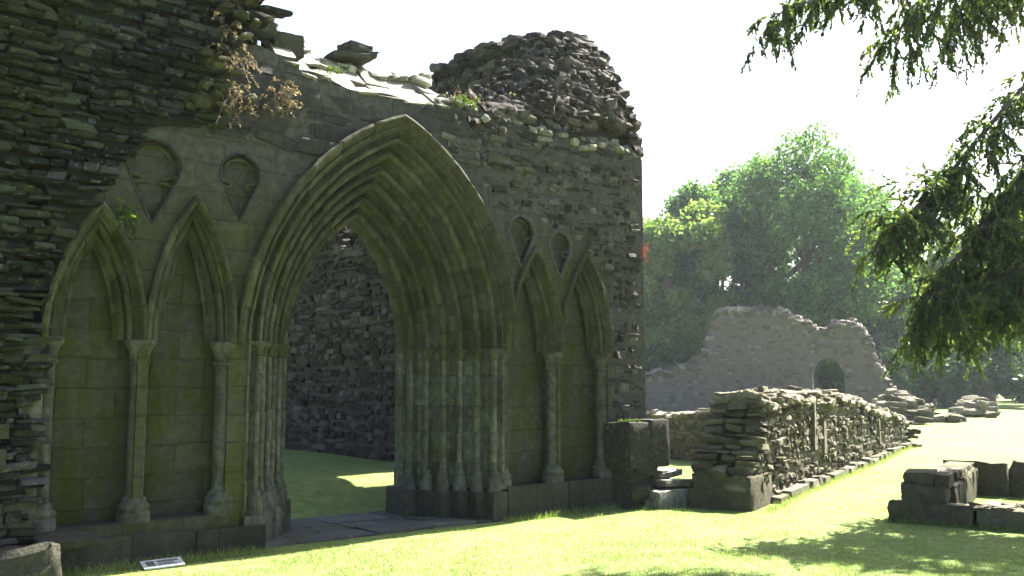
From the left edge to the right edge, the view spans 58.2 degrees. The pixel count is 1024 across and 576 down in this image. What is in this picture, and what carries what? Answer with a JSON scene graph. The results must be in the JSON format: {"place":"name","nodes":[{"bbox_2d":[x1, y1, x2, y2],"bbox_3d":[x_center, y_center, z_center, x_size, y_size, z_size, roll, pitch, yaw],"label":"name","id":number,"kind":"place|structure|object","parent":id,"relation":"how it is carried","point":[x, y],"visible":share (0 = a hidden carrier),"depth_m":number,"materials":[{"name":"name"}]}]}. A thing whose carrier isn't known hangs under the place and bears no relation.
{"place":"outdoors","nodes":[
{"label":"outdoors","id":0,"kind":"place"},
{"bbox_2d":[32,531,104,549],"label":"stone slab","id":1,"kind":"structure","parent":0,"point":[68,540],"depth_m":7.63,"materials":[{"name":"grey stone"}]},
{"bbox_2d":[265,510,491,547],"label":"threshold path","id":2,"kind":"structure","parent":0,"point":[328,528],"depth_m":10.22,"materials":[{"name":"grey stone"}]},
{"bbox_2d":[62,395,1023,575],"bbox_3d":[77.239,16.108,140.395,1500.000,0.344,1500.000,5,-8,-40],"label":"lawn","id":3,"kind":"structure","parent":0,"point":[1000,438],"depth_m":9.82,"materials":[{"name":"green plant"}]},
{"bbox_2d":[0,541,61,575],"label":"rough stone","id":4,"kind":"object","parent":3,"relation":"on","point":[40,559],"visible":0.99,"depth_m":7.26,"materials":[{"name":"grey stone"}]},
{"bbox_2d":[0,0,292,548],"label":"tower wall","id":5,"kind":"structure","parent":3,"relation":"on","point":[92,92],"depth_m":8.05,"materials":[{"name":"stone"}]},
{"bbox_2d":[200,11,261,128],"bbox_3d":[-2.787,-2.106,9.017,0.646,1.189,0.522,5,-8,-40],"label":"dry plant","id":6,"kind":"object","parent":5,"relation":"hanging from","point":[248,86],"visible":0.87,"depth_m":8.97,"materials":[{"name":"brown plant"}]},
{"bbox_2d":[140,557,184,569],"bbox_3d":[-3.043,2.432,8.010,0.350,0.125,0.120,5,-8,-40],"label":"information panel","id":7,"kind":"object","parent":3,"relation":"on","point":[159,563],"visible":0.9,"depth_m":8.00,"materials":[{"name":"white metal"}]},
{"bbox_2d":[0,28,645,573],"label":"wall","id":8,"kind":"structure","parent":3,"relation":"on","point":[510,266],"depth_m":9.98,"materials":[{"name":"stone"}]},
{"bbox_2d":[115,197,141,238],"bbox_3d":[-3.485,-0.615,8.353,0.211,0.403,0.271,0,-6,-1],"label":"fern plant","id":9,"kind":"object","parent":8,"relation":"on","point":[130,212],"visible":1,"depth_m":8.32,"materials":[{"name":"green plant"}]},
{"bbox_2d":[259,76,302,119],"bbox_3d":[-2.331,-1.914,9.267,0.454,0.434,0.291,1,-6,-13],"label":"dry plant","id":10,"kind":"object","parent":8,"relation":"attached to","point":[287,100],"visible":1,"depth_m":9.31,"materials":[{"name":"beige plant"}]},
{"bbox_2d":[260,32,304,59],"bbox_3d":[-2.477,-2.603,9.928,0.373,0.288,0.334,5,-8,-40],"label":"loose stone","id":11,"kind":"object","parent":8,"relation":"on","point":[294,43],"visible":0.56,"depth_m":9.84,"materials":[{"name":"grey stone"}]},
{"bbox_2d":[318,64,345,75],"bbox_3d":[-1.944,-2.334,9.932,0.295,0.164,0.209,5,-8,-40],"label":"leafy tuft","id":12,"kind":"object","parent":8,"relation":"on","point":[337,70],"visible":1,"depth_m":9.95,"materials":[{"name":"green plant"}]},
{"bbox_2d":[323,50,378,65],"bbox_3d":[-1.893,-2.667,10.692,0.646,0.211,0.392,5,-8,-40],"label":"loose stone","id":13,"kind":"object","parent":8,"relation":"on","point":[356,57],"visible":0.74,"depth_m":10.58,"materials":[{"name":"grey stone"}]},
{"bbox_2d":[337,40,372,59],"bbox_3d":[-1.835,-2.760,10.750,0.340,0.171,0.324,5,-8,-40],"label":"loose stone","id":14,"kind":"object","parent":13,"relation":"on","point":[352,45],"visible":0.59,"depth_m":10.62,"materials":[{"name":"grey stone"}]},
{"bbox_2d":[453,94,480,114],"bbox_3d":[-0.532,-2.174,10.965,0.443,0.293,0.287,11,-13,-62],"label":"leafy tuft","id":15,"kind":"object","parent":8,"relation":"on","point":[472,103],"visible":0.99,"depth_m":10.98,"materials":[{"name":"green plant"}]},
{"bbox_2d":[453,85,483,101],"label":"dry stalks","id":16,"kind":"object","parent":8,"relation":"on","point":[459,91],"visible":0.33,"depth_m":11.65,"materials":[{"name":"plant"}]},
{"bbox_2d":[446,91,490,115],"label":"dry stalks","id":17,"kind":"object","parent":8,"relation":"on","point":[470,101],"visible":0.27,"depth_m":11.20,"materials":[{"name":"plant"}]},
{"bbox_2d":[469,84,520,101],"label":"dry stalks","id":18,"kind":"object","parent":8,"relation":"on","point":[489,93],"visible":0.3,"depth_m":11.71,"materials":[{"name":"brown plant"}]},
{"bbox_2d":[640,243,649,263],"bbox_3d":[1.850,-0.475,12.838,0.135,0.305,0.196,5,-8,-40],"label":"flowering plant","id":19,"kind":"object","parent":8,"relation":"attached to","point":[644,254],"visible":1,"depth_m":12.81,"materials":[{"name":"plant"}]},
{"bbox_2d":[284,30,643,461],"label":"nave side wall","id":20,"kind":"structure","parent":3,"relation":"on","point":[340,382],"depth_m":16.26,"materials":[{"name":"stone"}]},
{"bbox_2d":[604,418,669,508],"bbox_3d":[1.673,2.370,12.187,0.892,1.277,0.529,5,-8,-40],"label":"buttress stub","id":21,"kind":"object","parent":3,"relation":"on","point":[637,454],"visible":0.84,"depth_m":11.96,"materials":[{"name":"stone"}]},
{"bbox_2d":[617,417,641,421],"bbox_3d":[1.570,1.764,12.156,0.438,0.123,0.325,5,-8,-40],"label":"leafy tuft","id":22,"kind":"object","parent":21,"relation":"on","point":[630,420],"visible":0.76,"depth_m":12.13,"materials":[{"name":"green plant"}]},
{"bbox_2d":[645,340,680,371],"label":"shrub","id":23,"kind":"object","parent":3,"relation":"on","point":[658,355],"visible":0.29,"depth_m":58.06,"materials":[{"name":"green plant"}]},
{"bbox_2d":[643,486,691,509],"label":"stone slab","id":24,"kind":"structure","parent":3,"relation":"on","point":[660,499],"depth_m":11.95,"materials":[{"name":"grey stone"}]},
{"bbox_2d":[656,478,691,486],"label":"stone slab","id":25,"kind":"structure","parent":24,"relation":"on","point":[673,482],"depth_m":12.12,"materials":[{"name":"grey stone"}]},
{"bbox_2d":[657,467,682,477],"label":"stone slab","id":26,"kind":"structure","parent":25,"relation":"on","point":[673,472],"depth_m":12.38,"materials":[{"name":"grey stone"}]},
{"bbox_2d":[646,408,713,461],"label":"wall","id":27,"kind":"structure","parent":3,"relation":"on","point":[686,429],"depth_m":19.40,"materials":[{"name":"stone"}]},
{"bbox_2d":[643,198,744,364],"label":"broadleaf tree","id":28,"kind":"object","parent":3,"relation":"on","point":[686,309],"visible":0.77,"depth_m":60.42,"materials":[{"name":"green plant"}]},
{"bbox_2d":[644,178,769,305],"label":"broadleaf tree","id":29,"kind":"object","parent":3,"relation":"on","point":[688,192],"visible":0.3,"depth_m":64.47,"materials":[{"name":"green plant"}]},
{"bbox_2d":[707,165,818,294],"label":"broadleaf tree","id":30,"kind":"object","parent":3,"relation":"on","point":[726,173],"visible":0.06,"depth_m":68.76,"materials":[{"name":"green plant"}]},
{"bbox_2d":[645,303,935,410],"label":"ruined wall","id":31,"kind":"structure","parent":3,"relation":"on","point":[761,345],"depth_m":52.81,"materials":[{"name":"stone"}]},
{"bbox_2d":[688,386,921,511],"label":"wall","id":32,"kind":"structure","parent":3,"relation":"on","point":[764,446],"depth_m":13.24,"materials":[{"name":"stone"}]},
{"bbox_2d":[720,114,912,389],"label":"broadleaf tree","id":33,"kind":"object","parent":3,"relation":"on","point":[818,201],"visible":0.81,"depth_m":61.07,"materials":[{"name":"green plant"}]},
{"bbox_2d":[813,360,844,393],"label":"shrub","id":34,"kind":"object","parent":3,"relation":"on","point":[823,369],"visible":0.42,"depth_m":55.98,"materials":[{"name":"green plant"}]},
{"bbox_2d":[818,312,840,387],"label":"shrub","id":35,"kind":"object","parent":3,"relation":"on","point":[836,317],"visible":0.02,"depth_m":64.92,"materials":[{"name":"green plant"}]},
{"bbox_2d":[818,314,903,386],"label":"shrub","id":36,"kind":"object","parent":3,"relation":"on","point":[878,337],"visible":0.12,"depth_m":63.85,"materials":[{"name":"green plant"}]},
{"bbox_2d":[811,184,928,376],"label":"broadleaf tree","id":37,"kind":"object","parent":3,"relation":"on","point":[893,328],"visible":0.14,"depth_m":66.07,"materials":[{"name":"green plant"}]},
{"bbox_2d":[734,287,1023,402],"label":"woodland","id":38,"kind":"object","parent":3,"relation":"on","point":[1019,399],"depth_m":75.86,"materials":[{"name":"green plant"}]},
{"bbox_2d":[740,0,1023,382],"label":"conifer tree","id":39,"kind":"object","parent":3,"relation":"on","point":[965,301],"visible":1,"depth_m":11.28,"materials":[{"name":"green plant"}]},
{"bbox_2d":[871,205,927,349],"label":"broadleaf tree","id":40,"kind":"object","parent":3,"relation":"on","point":[902,211],"visible":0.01,"depth_m":73.23,"materials":[{"name":"green plant"}]},
{"bbox_2d":[868,388,936,424],"bbox_3d":[16.636,5.146,39.609,3.070,1.597,10.908,-3,-6,23],"label":"wall stump","id":41,"kind":"object","parent":3,"relation":"on","point":[909,407],"visible":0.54,"depth_m":36.98,"materials":[{"name":"stone"}]},
{"bbox_2d":[875,341,963,406],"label":"shrub","id":42,"kind":"object","parent":3,"relation":"on","point":[935,389],"visible":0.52,"depth_m":60.67,"materials":[{"name":"green plant"}]},
{"bbox_2d":[882,212,963,404],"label":"broadleaf tree","id":43,"kind":"object","parent":3,"relation":"on","point":[907,369],"visible":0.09,"depth_m":71.14,"materials":[{"name":"green plant"}]},
{"bbox_2d":[932,412,966,422],"bbox_3d":[18.410,5.616,39.436,1.930,0.593,3.924,-4,-7,32],"label":"wall stump","id":44,"kind":"object","parent":3,"relation":"on","point":[953,417],"visible":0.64,"depth_m":38.35,"materials":[{"name":"stone"}]},
{"bbox_2d":[887,459,1023,530],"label":"foundation wall","id":45,"kind":"structure","parent":3,"relation":"on","point":[949,490],"depth_m":10.67,"materials":[{"name":"stone"}]},
{"bbox_2d":[920,343,1023,407],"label":"shrub","id":46,"kind":"object","parent":3,"relation":"on","point":[973,376],"visible":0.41,"depth_m":61.25,"materials":[{"name":"green plant"}]},
{"bbox_2d":[948,395,1001,417],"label":"wall stump","id":47,"kind":"object","parent":3,"relation":"on","point":[971,406],"visible":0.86,"depth_m":44.74,"materials":[{"name":"stone"}]},
{"bbox_2d":[930,172,1023,401],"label":"broadleaf tree","id":48,"kind":"object","parent":3,"relation":"on","point":[991,396],"depth_m":73.50,"materials":[{"name":"green plant"}]},
{"bbox_2d":[983,334,1023,401],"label":"shrub","id":49,"kind":"object","parent":3,"relation":"on","point":[1009,383],"visible":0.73,"depth_m":61.02,"materials":[{"name":"green plant"}]},
{"bbox_2d":[1001,189,1023,356],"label":"broadleaf tree","id":50,"kind":"object","parent":3,"relation":"on","point":[1018,337],"visible":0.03,"depth_m":71.32,"materials":[{"name":"green plant"}]},
{"bbox_2d":[257,0,1023,366],"label":"sky","id":51,"kind":"structure","parent":0,"point":[680,62],"materials":[{"name":"white"}]}
]}

